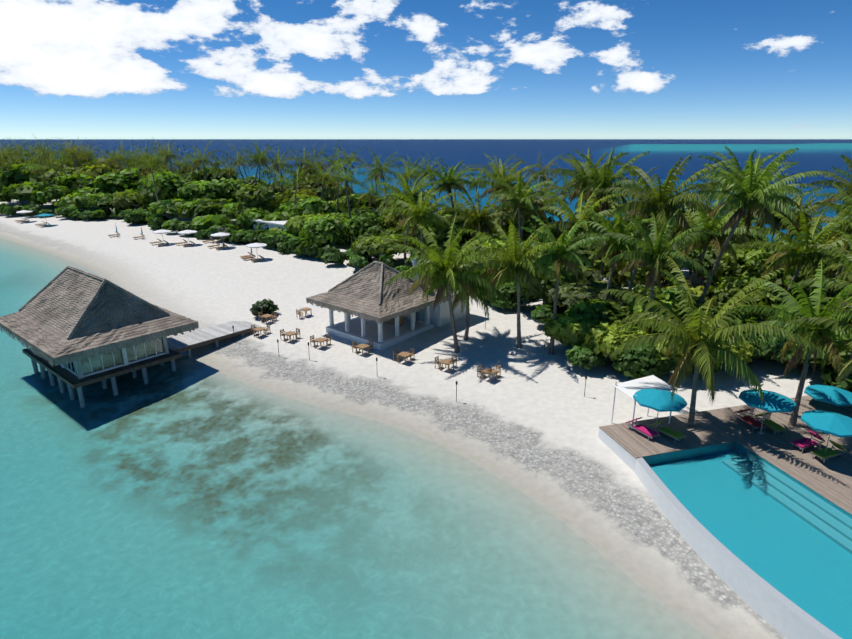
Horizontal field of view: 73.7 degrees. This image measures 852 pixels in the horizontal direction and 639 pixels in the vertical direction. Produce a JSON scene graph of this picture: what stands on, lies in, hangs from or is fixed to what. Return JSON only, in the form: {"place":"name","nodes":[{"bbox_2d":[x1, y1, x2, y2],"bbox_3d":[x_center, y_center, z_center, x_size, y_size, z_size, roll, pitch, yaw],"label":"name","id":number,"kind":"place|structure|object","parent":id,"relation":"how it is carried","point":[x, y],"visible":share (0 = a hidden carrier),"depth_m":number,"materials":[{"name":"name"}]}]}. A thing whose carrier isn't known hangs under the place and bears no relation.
{"place":"outdoors","nodes":[
{"label":"outdoors","id":0,"kind":"place"},
{"bbox_2d":[0,139,851,638],"bbox_3d":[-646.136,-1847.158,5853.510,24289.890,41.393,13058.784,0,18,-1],"label":"ground","id":1,"kind":"structure","parent":0,"point":[530,421],"depth_m":33.54,"materials":[{"name":"white sand"}]},
{"bbox_2d":[0,265,260,407],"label":"overwater bungalow","id":2,"kind":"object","parent":1,"relation":"on","point":[72,327],"depth_m":43.11,"materials":[{"name":"white paint"}]},
{"bbox_2d":[251,216,345,236],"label":"building roof","id":3,"kind":"structure","parent":1,"relation":"on","point":[274,224],"depth_m":93.91,"materials":[{"name":"white paint"}]},
{"bbox_2d":[251,307,500,382],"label":"tables and chairs","id":4,"kind":"object","parent":1,"relation":"on","point":[448,362],"visible":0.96,"depth_m":47.46,"materials":[{"name":"brown wood"}]},
{"bbox_2d":[306,258,465,350],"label":"beach pavilion","id":5,"kind":"structure","parent":1,"relation":"on","point":[392,314],"depth_m":49.80,"materials":[{"name":"white paint"}]},
{"bbox_2d":[232,313,586,401],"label":"torches","id":6,"kind":"object","parent":1,"relation":"on","point":[456,381],"visible":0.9,"depth_m":44.33,"materials":[{"name":"black metal"}]},
{"bbox_2d":[0,153,851,390],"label":"bushes","id":7,"kind":"object","parent":1,"relation":"on","point":[581,331],"visible":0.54,"depth_m":73.36,"materials":[{"name":"green plant"}]},
{"bbox_2d":[0,161,851,392],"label":"canopy shade tree","id":8,"kind":"object","parent":1,"relation":"on","point":[11,180],"visible":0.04,"depth_m":83.81,"materials":[{"name":"green plant"}]},
{"bbox_2d":[0,134,851,426],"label":"palm","id":9,"kind":"object","parent":1,"relation":"on","point":[768,203],"depth_m":45.49,"materials":[{"name":"green plant"}]},
{"bbox_2d":[15,210,851,462],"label":"beach umbrellas","id":10,"kind":"object","parent":1,"relation":"on","point":[653,392],"visible":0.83,"depth_m":32.72,"materials":[{"name":"teal fabric"}]},
{"bbox_2d":[218,208,757,321],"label":"tree branches","id":11,"kind":"object","parent":1,"relation":"on","point":[702,279],"visible":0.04,"depth_m":66.70,"materials":[{"name":"brown plant"}]},
{"bbox_2d":[598,395,851,638],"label":"swimming pool","id":12,"kind":"structure","parent":1,"relation":"on","point":[772,604],"depth_m":27.59,"materials":[{"name":"teal paint"},{"name":"tile"},{"name":"wood decking"}]},
{"bbox_2d":[0,137,851,638],"bbox_3d":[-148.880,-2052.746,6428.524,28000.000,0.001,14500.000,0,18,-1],"label":"sea water","id":13,"kind":"structure","parent":0,"point":[284,401],"depth_m":36.60,"materials":[{"name":"teal liquid"}]},
{"bbox_2d":[0,0,851,138],"label":"sky","id":14,"kind":"structure","parent":0,"point":[70,69],"materials":[{"name":"blue"}]},
{"bbox_2d":[645,443,851,635],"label":"pool water","id":15,"kind":"structure","parent":0,"point":[766,520],"depth_m":26.20,"materials":[{"name":"teal liquid"}]}
]}

